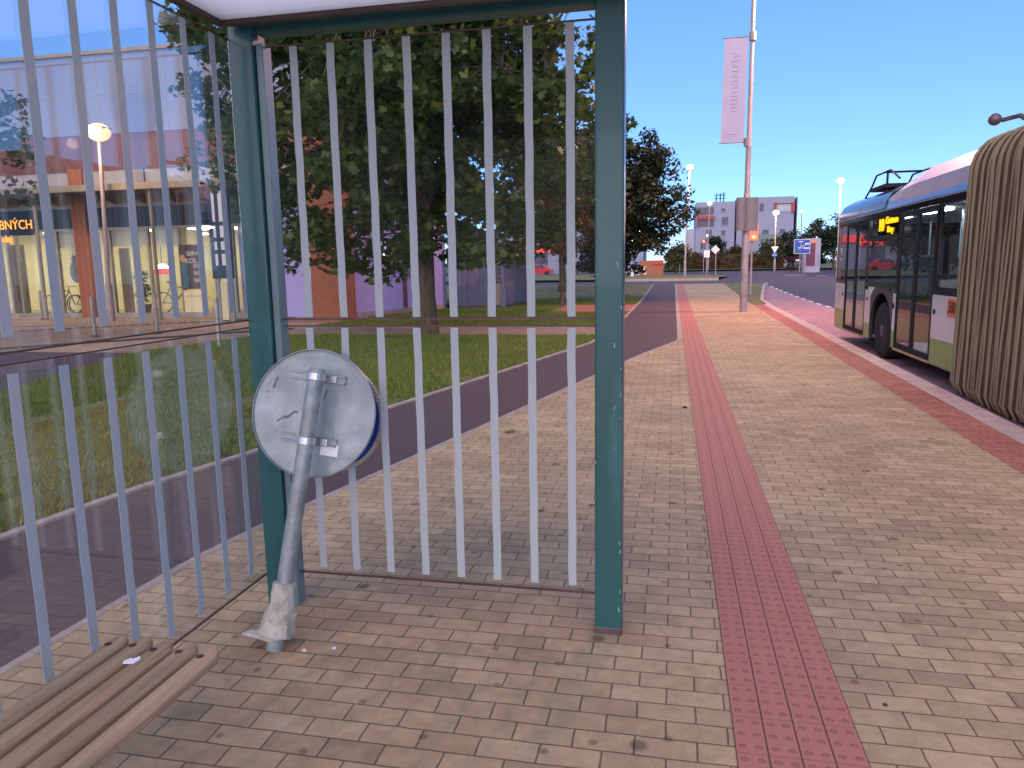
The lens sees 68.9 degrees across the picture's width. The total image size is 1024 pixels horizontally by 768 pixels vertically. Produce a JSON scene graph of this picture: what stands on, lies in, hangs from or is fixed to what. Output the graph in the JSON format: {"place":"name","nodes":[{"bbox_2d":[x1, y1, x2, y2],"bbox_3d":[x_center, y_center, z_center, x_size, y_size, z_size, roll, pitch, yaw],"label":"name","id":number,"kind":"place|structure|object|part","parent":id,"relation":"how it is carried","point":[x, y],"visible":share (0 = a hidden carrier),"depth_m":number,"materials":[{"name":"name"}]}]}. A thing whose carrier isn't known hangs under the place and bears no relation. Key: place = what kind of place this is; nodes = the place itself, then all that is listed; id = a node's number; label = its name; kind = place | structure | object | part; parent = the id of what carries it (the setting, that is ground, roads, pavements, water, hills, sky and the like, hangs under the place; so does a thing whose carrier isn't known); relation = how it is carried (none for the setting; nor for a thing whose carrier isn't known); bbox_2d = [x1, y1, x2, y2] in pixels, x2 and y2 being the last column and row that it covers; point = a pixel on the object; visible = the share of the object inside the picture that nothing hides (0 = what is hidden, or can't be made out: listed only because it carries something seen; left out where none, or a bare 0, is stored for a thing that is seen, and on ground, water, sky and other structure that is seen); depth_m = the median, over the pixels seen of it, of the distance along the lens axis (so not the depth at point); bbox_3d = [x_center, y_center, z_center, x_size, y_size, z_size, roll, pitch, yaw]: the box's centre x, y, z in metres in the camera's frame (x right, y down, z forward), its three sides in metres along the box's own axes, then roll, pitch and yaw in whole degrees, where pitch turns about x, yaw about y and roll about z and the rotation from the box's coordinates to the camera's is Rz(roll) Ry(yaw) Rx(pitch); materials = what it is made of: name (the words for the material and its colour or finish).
{"place":"outdoors","nodes":[
{"label":"outdoors","id":0,"kind":"place"},
{"bbox_2d":[0,352,132,389],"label":"footpath","id":1,"kind":"structure","parent":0,"point":[27,372],"depth_m":13.13,"materials":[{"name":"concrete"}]},
{"bbox_2d":[0,317,336,352],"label":"shop apron","id":2,"kind":"object","parent":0,"point":[31,338],"visible":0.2,"depth_m":19.51,"materials":[{"name":"grey concrete"}]},
{"bbox_2d":[0,88,45,208],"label":"maple tree","id":3,"kind":"object","parent":2,"relation":"on","point":[10,142],"visible":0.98,"depth_m":17.03,"materials":[{"name":"green plant"}]},
{"bbox_2d":[38,290,44,318],"bbox_3d":[-16.243,-2.708,25.753,0.180,1.050,0.180,1,9,12],"label":"bollard","id":4,"kind":"object","parent":2,"relation":"on","point":[40,304],"visible":0.84,"depth_m":25.72,"materials":[{"name":"grey metal"}]},
{"bbox_2d":[89,296,98,336],"bbox_3d":[-10.216,-1.619,18.217,0.180,1.050,0.180,1,9,12],"label":"bollard","id":5,"kind":"object","parent":2,"relation":"on","point":[92,311],"visible":0.9,"depth_m":18.19,"materials":[{"name":"grey metal"}]},
{"bbox_2d":[88,123,115,320],"bbox_3d":[-12.831,-5.026,23.692,0.694,6.256,0.738,1,9,12],"label":"street lamp","id":6,"kind":"object","parent":2,"relation":"on","point":[99,133],"visible":0.84,"depth_m":23.62,"materials":[{"name":"metal"}]},
{"bbox_2d":[0,317,290,331],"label":"drain channel","id":7,"kind":"object","parent":2,"relation":"on","point":[125,325],"visible":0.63,"depth_m":22.00,"materials":[{"name":"concrete"}]},
{"bbox_2d":[0,328,293,349],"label":"asphalt seam","id":8,"kind":"object","parent":2,"relation":"on","point":[3,348],"visible":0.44,"depth_m":17.34,"materials":[{"name":"asphalt"}]},
{"bbox_2d":[152,294,161,334],"bbox_3d":[-8.927,-1.723,18.731,0.180,1.050,0.180,1,9,12],"label":"bollard","id":9,"kind":"object","parent":2,"relation":"on","point":[155,313],"visible":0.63,"depth_m":18.70,"materials":[{"name":"grey metal"}]},
{"bbox_2d":[0,43,320,319],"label":"bicycle shop","id":10,"kind":"structure","parent":2,"relation":"on","point":[23,243],"depth_m":25.59,"materials":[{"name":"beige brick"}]},
{"bbox_2d":[47,286,81,312],"bbox_3d":[-16.612,-3.127,27.587,1.744,1.062,0.411,1,9,12],"label":"bicycle","id":11,"kind":"object","parent":10,"relation":"on","point":[68,299],"visible":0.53,"depth_m":27.50,"materials":[{"name":"metal"}]},
{"bbox_2d":[69,285,105,312],"bbox_3d":[-15.505,-3.109,27.350,1.744,1.062,0.411,1,9,12],"label":"bicycle","id":12,"kind":"object","parent":10,"relation":"on","point":[76,304],"visible":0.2,"depth_m":27.49,"materials":[{"name":"metal"}]},
{"bbox_2d":[131,270,151,311],"bbox_3d":[-13.160,-3.290,26.602,0.717,1.528,0.730,6,12,38],"label":"potted plant","id":13,"kind":"object","parent":10,"relation":"on","point":[148,307],"visible":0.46,"depth_m":26.60,"materials":[{"name":"green plant"}]},
{"bbox_2d":[154,246,168,274],"bbox_3d":[-12.513,-4.704,26.600,0.600,1.600,0.600,1,9,12],"label":"red lamp","id":14,"kind":"object","parent":10,"relation":"hanging from","point":[163,269],"visible":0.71,"depth_m":26.50,"materials":[{"name":"red"}]},
{"bbox_2d":[156,281,187,311],"bbox_3d":[-11.915,-3.093,26.576,1.914,1.148,0.411,1,9,12],"label":"bicycle","id":15,"kind":"object","parent":10,"relation":"on","point":[170,296],"visible":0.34,"depth_m":26.62,"materials":[{"name":"metal"}]},
{"bbox_2d":[206,185,236,321],"bbox_3d":[-8.841,-3.945,22.777,0.689,4.069,0.124,1,9,12],"label":"navy blade sign","id":16,"kind":"object","parent":2,"relation":"on","point":[217,245],"visible":0.84,"depth_m":22.71,"materials":[{"name":"metal"}]},
{"bbox_2d":[303,113,356,320],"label":"brick pier","id":17,"kind":"structure","parent":2,"relation":"on","point":[325,294],"depth_m":22.42,"materials":[{"name":"orange brick"}]},
{"bbox_2d":[237,168,446,317],"bbox_3d":[-5.837,-4.946,26.594,5.186,4.750,5.732,4,10,27],"label":"lilac annex","id":18,"kind":"object","parent":2,"relation":"on","point":[397,297],"visible":0.06,"depth_m":24.75,"materials":[{"name":"purple paint"}]},
{"bbox_2d":[0,332,594,532],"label":"lawn","id":19,"kind":"structure","parent":0,"point":[248,399],"depth_m":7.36,"materials":[{"name":"plant"}]},
{"bbox_2d":[214,299,222,347],"bbox_3d":[-5.918,-1.188,15.024,0.180,1.050,0.180,1,9,12],"label":"bollard","id":20,"kind":"object","parent":19,"relation":"on","point":[217,321],"visible":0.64,"depth_m":14.98,"materials":[{"name":"grey metal"}]},
{"bbox_2d":[154,0,644,334],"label":"maple tree","id":21,"kind":"object","parent":19,"relation":"on","point":[507,84],"visible":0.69,"depth_m":14.74,"materials":[{"name":"green plant"}]},
{"bbox_2d":[0,284,676,667],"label":"cycle path","id":22,"kind":"structure","parent":0,"point":[650,322],"depth_m":4.86,"materials":[{"name":"asphalt"}]},
{"bbox_2d":[0,284,653,540],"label":"path edging","id":23,"kind":"object","parent":22,"relation":"on","point":[59,516],"visible":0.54,"depth_m":5.65,"materials":[{"name":"concrete"}]},
{"bbox_2d":[289,327,594,334],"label":"cross path","id":24,"kind":"structure","parent":0,"point":[484,330],"depth_m":18.41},
{"bbox_2d":[318,297,641,324],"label":"verge grass","id":25,"kind":"structure","parent":0,"point":[542,306],"depth_m":23.16,"materials":[{"name":"green plant"}]},
{"bbox_2d":[337,284,651,324],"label":"lawn","id":26,"kind":"structure","parent":0,"point":[633,291],"depth_m":37.77,"materials":[{"name":"green plant"}]},
{"bbox_2d":[456,239,526,307],"bbox_3d":[-0.806,-4.517,29.722,1.891,2.750,4.660,1,9,12],"label":"bin enclosure","id":27,"kind":"object","parent":26,"relation":"on","point":[472,288],"visible":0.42,"depth_m":28.06,"materials":[{"name":"grey metal"}]},
{"bbox_2d":[496,114,594,291],"bbox_3d":[2.559,-9.492,39.035,7.541,9.529,7.041,1,9,12],"label":"tree","id":28,"kind":"object","parent":26,"relation":"on","point":[501,173],"depth_m":39.73,"materials":[{"name":"green plant"}]},
{"bbox_2d":[493,122,635,304],"bbox_3d":[1.977,-6.344,28.199,5.448,6.939,5.297,1,9,12],"label":"young tree","id":29,"kind":"object","parent":26,"relation":"on","point":[584,226],"visible":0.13,"depth_m":27.36,"materials":[{"name":"green plant"}]},
{"bbox_2d":[536,124,705,277],"bbox_3d":[4.095,-6.809,30.108,7.007,7.184,6.462,-7,11,-32],"label":"tree","id":30,"kind":"object","parent":26,"relation":"on","point":[646,172],"visible":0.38,"depth_m":28.83,"materials":[{"name":"green plant"}]},
{"bbox_2d":[0,283,1023,767],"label":"pavement","id":31,"kind":"structure","parent":0,"point":[898,523],"depth_m":3.45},
{"bbox_2d":[0,635,218,767],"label":"slatted bench","id":32,"kind":"object","parent":31,"relation":"on","point":[100,706],"visible":1,"depth_m":1.94,"materials":[{"name":"brown wood"}]},
{"bbox_2d":[123,656,139,663],"bbox_3d":[-1.086,0.790,2.131,0.046,0.002,0.035,-6,10,-27],"label":"paper scrap","id":33,"kind":"object","parent":32,"relation":"on","point":[131,660],"visible":1,"depth_m":2.13,"materials":[{"name":"white paper"}]},
{"bbox_2d":[242,349,375,652],"bbox_3d":[-0.879,0.481,3.124,0.555,1.219,0.439,1,9,12],"label":"road sign","id":34,"kind":"object","parent":31,"relation":"on","point":[313,413],"visible":1,"depth_m":3.19,"materials":[{"name":"metal"}]},
{"bbox_2d":[342,374,380,470],"bbox_3d":[-0.843,0.146,3.424,0.528,0.528,0.040,1,9,12],"label":"round blue sign","id":35,"kind":"object","parent":34,"relation":"attached to","point":[372,445],"visible":0.16,"depth_m":3.40,"materials":[{"name":"metal"}]},
{"bbox_2d":[0,0,626,713],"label":"bus shelter","id":36,"kind":"object","parent":31,"relation":"on","point":[250,24],"visible":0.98,"depth_m":3.02,"materials":[{"name":"green paint"}]},
{"bbox_2d":[0,341,676,676],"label":"path border","id":37,"kind":"object","parent":31,"relation":"on","point":[21,659],"visible":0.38,"depth_m":3.98,"materials":[{"name":"concrete"}]},
{"bbox_2d":[675,284,682,338],"bbox_3d":[6.793,-3.530,30.744,0.110,0.318,31.700,1,9,12],"label":"path border","id":38,"kind":"object","parent":31,"relation":"on","point":[679,332],"visible":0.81,"depth_m":20.97,"materials":[{"name":"concrete"}]},
{"bbox_2d":[719,0,758,311],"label":"banner pole","id":39,"kind":"object","parent":31,"relation":"on","point":[734,90],"visible":0.96,"depth_m":22.59,"materials":[{"name":"metal"}]},
{"bbox_2d":[741,281,746,295],"bbox_3d":[7.223,-2.971,23.233,0.180,0.450,0.038,1,9,12],"label":"access door","id":40,"kind":"structure","parent":39,"relation":"in","point":[743,283],"depth_m":23.21,"materials":[{"name":"paint"}]},
{"bbox_2d":[677,284,870,767],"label":"tactile strip","id":41,"kind":"object","parent":31,"relation":"on","point":[788,707],"visible":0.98,"depth_m":3.26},
{"bbox_2d":[738,294,1023,473],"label":"red paving band","id":42,"kind":"object","parent":31,"relation":"on","point":[1006,449],"visible":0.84,"depth_m":8.02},
{"bbox_2d":[0,0,1023,263],"label":"sky","id":43,"kind":"structure","parent":0,"point":[856,91],"materials":[{"name":"blue"}]},
{"bbox_2d":[54,258,1023,474],"bbox_3d":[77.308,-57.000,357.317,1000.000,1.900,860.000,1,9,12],"label":"ground","id":44,"kind":"structure","parent":0,"point":[554,281],"depth_m":111.15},
{"bbox_2d":[471,232,646,273],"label":"retail row","id":45,"kind":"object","parent":44,"relation":"on","point":[551,262],"visible":0.06,"depth_m":100.02,"materials":[{"name":"grey"}]},
{"bbox_2d":[535,253,547,265],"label":"dark window","id":46,"kind":"structure","parent":45,"relation":"in","point":[538,260],"depth_m":100.27,"materials":[{"name":"grey glass"}]},
{"bbox_2d":[446,274,725,281],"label":"verge","id":47,"kind":"structure","parent":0,"point":[583,277],"depth_m":62.53,"materials":[{"name":"green plant"}]},
{"bbox_2d":[683,164,692,276],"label":"street lamp","id":48,"kind":"object","parent":47,"relation":"on","point":[689,167],"visible":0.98,"depth_m":58.25,"materials":[{"name":"metal"}]},
{"bbox_2d":[557,304,635,311],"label":"side path","id":49,"kind":"structure","parent":0,"point":[591,308],"depth_m":26.35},
{"bbox_2d":[446,279,835,308],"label":"road","id":50,"kind":"structure","parent":0,"point":[821,291],"depth_m":44.98,"materials":[{"name":"grey asphalt"}]},
{"bbox_2d":[770,286,829,306],"bbox_3d":[16.855,-5.577,42.740,3.926,0.441,51.316,2,10,20],"label":"road marking","id":51,"kind":"object","parent":50,"relation":"on","point":[801,298],"visible":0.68,"depth_m":33.08,"materials":[{"name":"white paint"}]},
{"bbox_2d":[446,269,840,279],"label":"junction","id":52,"kind":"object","parent":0,"point":[781,274],"visible":0.39,"depth_m":71.38,"materials":[{"name":"grey asphalt"}]},
{"bbox_2d":[526,264,553,274],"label":"parked car","id":53,"kind":"object","parent":52,"relation":"on","point":[544,269],"visible":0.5,"depth_m":93.22,"materials":[{"name":"red metal"}]},
{"bbox_2d":[625,278,718,281],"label":"junction kerb","id":54,"kind":"structure","parent":52,"relation":"on","point":[682,279],"depth_m":54.19,"materials":[{"name":"concrete"}]},
{"bbox_2d":[654,239,695,273],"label":"bush","id":55,"kind":"object","parent":52,"relation":"on","point":[674,255],"visible":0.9,"depth_m":80.23,"materials":[{"name":"green plant"}]},
{"bbox_2d":[700,237,706,272],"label":"road sign","id":56,"kind":"object","parent":52,"relation":"on","point":[703,240],"visible":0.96,"depth_m":85.90,"materials":[{"name":"metal"}]},
{"bbox_2d":[704,249,709,274],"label":"road sign","id":57,"kind":"object","parent":52,"relation":"on","point":[706,253],"visible":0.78,"depth_m":66.76,"materials":[{"name":"metal"}]},
{"bbox_2d":[707,201,711,271],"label":"street lamp","id":58,"kind":"object","parent":52,"relation":"on","point":[709,203],"visible":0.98,"depth_m":91.08,"materials":[{"name":"metal"}]},
{"bbox_2d":[711,245,719,274],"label":"road sign","id":59,"kind":"object","parent":52,"relation":"on","point":[715,249],"visible":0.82,"depth_m":70.39,"materials":[{"name":"metal"}]},
{"bbox_2d":[772,210,778,270],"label":"street lamp","id":60,"kind":"object","parent":52,"relation":"on","point":[775,212],"visible":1,"depth_m":85.84,"materials":[{"name":"metal"}]},
{"bbox_2d":[772,246,778,259],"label":"road sign","id":61,"kind":"object","parent":52,"relation":"on","point":[774,253],"visible":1,"depth_m":86.15,"materials":[{"name":"metal"}]},
{"bbox_2d":[778,256,801,271],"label":"red bush","id":62,"kind":"object","parent":52,"relation":"on","point":[791,259],"visible":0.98,"depth_m":80.49,"materials":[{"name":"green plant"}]},
{"bbox_2d":[794,239,810,271],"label":"direction sign","id":63,"kind":"object","parent":52,"relation":"on","point":[801,246],"visible":1,"depth_m":72.53,"materials":[{"name":"blue metal"}]},
{"bbox_2d":[801,238,820,271],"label":"advert kiosk","id":64,"kind":"object","parent":52,"relation":"on","point":[813,257],"visible":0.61,"depth_m":78.05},
{"bbox_2d":[796,218,836,263],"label":"tree","id":65,"kind":"object","parent":52,"relation":"on","point":[818,222],"visible":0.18,"depth_m":87.93,"materials":[{"name":"green plant"}]},
{"bbox_2d":[805,212,842,269],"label":"tree","id":66,"kind":"object","parent":52,"relation":"on","point":[829,234],"visible":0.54,"depth_m":84.39,"materials":[{"name":"green plant"}]},
{"bbox_2d":[835,178,844,276],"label":"street lamp","id":67,"kind":"object","parent":52,"relation":"on","point":[840,181],"visible":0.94,"depth_m":54.76,"materials":[{"name":"metal"}]},
{"bbox_2d":[640,260,663,275],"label":"garden wall","id":68,"kind":"structure","parent":0,"point":[654,267],"depth_m":68.01,"materials":[{"name":"orange brick"}]},
{"bbox_2d":[446,262,958,273],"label":"verge","id":69,"kind":"structure","parent":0,"point":[825,265],"depth_m":106.62,"materials":[{"name":"green plant"}]},
{"bbox_2d":[686,229,694,252],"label":"white house","id":70,"kind":"structure","parent":69,"relation":"on","point":[690,237],"depth_m":114.74,"materials":[{"name":"white paint"}]},
{"bbox_2d":[706,235,727,253],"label":"tree","id":71,"kind":"object","parent":69,"relation":"on","point":[714,241],"visible":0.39,"depth_m":111.77,"materials":[{"name":"green plant"}]},
{"bbox_2d":[664,250,786,270],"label":"hedge","id":72,"kind":"object","parent":69,"relation":"on","point":[729,260],"visible":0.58,"depth_m":106.41,"materials":[{"name":"green plant"}]},
{"bbox_2d":[722,244,741,253],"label":"bush","id":73,"kind":"object","parent":69,"relation":"on","point":[735,250],"visible":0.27,"depth_m":111.01,"materials":[{"name":"green plant"}]},
{"bbox_2d":[694,192,797,265],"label":"apartment block","id":74,"kind":"structure","parent":69,"relation":"on","point":[722,221],"depth_m":131.72,"materials":[{"name":"white paint"}]},
{"bbox_2d":[722,217,727,224],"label":"window","id":75,"kind":"structure","parent":74,"relation":"in","point":[724,219],"depth_m":132.14,"materials":[{"name":"grey glass"}]},
{"bbox_2d":[759,203,763,210],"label":"window","id":76,"kind":"structure","parent":74,"relation":"in","point":[761,204],"depth_m":130.14,"materials":[{"name":"grey glass"}]},
{"bbox_2d":[758,236,788,257],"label":"tree","id":77,"kind":"object","parent":69,"relation":"on","point":[767,246],"visible":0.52,"depth_m":108.01,"materials":[{"name":"green plant"}]},
{"bbox_2d":[771,228,800,267],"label":"tree","id":78,"kind":"object","parent":69,"relation":"on","point":[788,237],"visible":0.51,"depth_m":109.55,"materials":[{"name":"green plant"}]},
{"bbox_2d":[785,238,803,259],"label":"tree","id":79,"kind":"object","parent":69,"relation":"on","point":[790,253],"visible":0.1,"depth_m":103.72,"materials":[{"name":"green plant"}]},
{"bbox_2d":[724,283,765,303],"bbox_3d":[11.988,-4.483,35.992,2.565,0.256,18.500,1,9,12],"label":"verge wedge","id":80,"kind":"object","parent":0,"point":[754,297],"visible":0.65,"depth_m":36.97,"materials":[{"name":"green plant"}]},
{"bbox_2d":[749,223,758,294],"bbox_3d":[10.961,-5.645,33.969,0.406,3.256,0.270,1,9,12],"label":"coral sign post","id":81,"kind":"object","parent":80,"relation":"on","point":[753,235],"visible":0.72,"depth_m":33.87,"materials":[{"name":"metal"}]},
{"bbox_2d":[764,286,1023,427],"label":"bus bay","id":82,"kind":"object","parent":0,"point":[818,315],"visible":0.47,"depth_m":16.53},
{"bbox_2d":[760,283,769,303],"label":"verge kerb","id":83,"kind":"structure","parent":82,"relation":"on","point":[764,285],"depth_m":34.58,"materials":[{"name":"concrete"}]},
{"bbox_2d":[764,304,1023,443],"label":"platform kerb","id":84,"kind":"structure","parent":82,"relation":"on","point":[1005,427],"depth_m":8.96,"materials":[{"name":"concrete"}]},
{"bbox_2d":[834,113,1023,422],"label":"articulated bus","id":85,"kind":"object","parent":82,"relation":"on","point":[902,288],"visible":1,"depth_m":9.89,"materials":[{"name":"metal"}]},
{"bbox_3d":[6.964,-2.235,15.547,0.041,2.130,0.055,1,9,12],"label":"door","id":86,"kind":"part","parent":85,"relation":"part of","materials":[{"name":"glass"}]},
{"bbox_3d":[6.897,-1.159,15.316,0.041,0.080,0.755,1,9,12],"label":"door","id":87,"kind":"part","parent":85,"relation":"part of","materials":[{"name":"rubber"}]},
{"bbox_3d":[6.862,-3.184,14.996,0.041,0.080,0.755,1,9,12],"label":"door","id":88,"kind":"part","parent":85,"relation":"part of","materials":[{"name":"glass"}]},
{"bbox_3d":[6.896,-2.167,15.125,0.087,2.130,0.810,1,9,12],"label":"door","id":89,"kind":"part","parent":85,"relation":"part of","materials":[{"name":"rubber"}]},
{"bbox_3d":[6.781,-2.098,14.702,0.041,2.130,0.055,1,9,12],"label":"door","id":90,"kind":"part","parent":85,"relation":"part of","materials":[{"name":"rubber"}]},
{"bbox_3d":[6.715,-1.022,14.472,0.041,0.080,0.755,1,9,12],"label":"door","id":91,"kind":"part","parent":85,"relation":"part of","materials":[{"name":"rubber"}]},
{"bbox_3d":[6.679,-3.047,14.151,0.041,0.080,0.755,1,9,12],"label":"door","id":92,"kind":"part","parent":85,"relation":"part of","materials":[{"name":"rubber"}]},
{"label":"door","id":93,"kind":"part","parent":85,"relation":"part of","materials":[{"name":"rubber"}]},
{"bbox_3d":[6.386,-2.311,12.860,0.022,1.140,1.810,1,9,12],"label":"side window","id":94,"kind":"part","parent":85,"relation":"part of","materials":[{"name":"black glass"}]},
{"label":"door","id":95,"kind":"part","parent":85,"relation":"part of","materials":[{"name":"rubber"}]},
{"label":"door","id":96,"kind":"part","parent":85,"relation":"part of","materials":[{"name":"rubber"}]},
{"bbox_3d":[8.339,-2.843,16.070,2.300,1.200,0.040,1,9,12],"label":"end window","id":97,"kind":"part","parent":85,"relation":"part of","materials":[{"name":"black glass"}]},
{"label":"door","id":98,"kind":"part","parent":85,"relation":"part of","materials":[{"name":"glass"}]},
{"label":"door","id":99,"kind":"part","parent":85,"relation":"part of","materials":[{"name":"rubber"}]},
{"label":"door","id":100,"kind":"part","parent":85,"relation":"part of","materials":[{"name":"rubber"}]},
{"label":"door","id":101,"kind":"part","parent":85,"relation":"part of","materials":[{"name":"rubber"}]},
{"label":"door","id":102,"kind":"part","parent":85,"relation":"part of","materials":[{"name":"glass"}]},
{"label":"door","id":103,"kind":"part","parent":85,"relation":"part of","materials":[{"name":"rubber"}]},
{"bbox_3d":[5.696,-1.794,9.675,0.022,1.140,0.880,1,9,12],"label":"side window","id":104,"kind":"part","parent":85,"relation":"part of","materials":[{"name":"black glass"}]}
]}

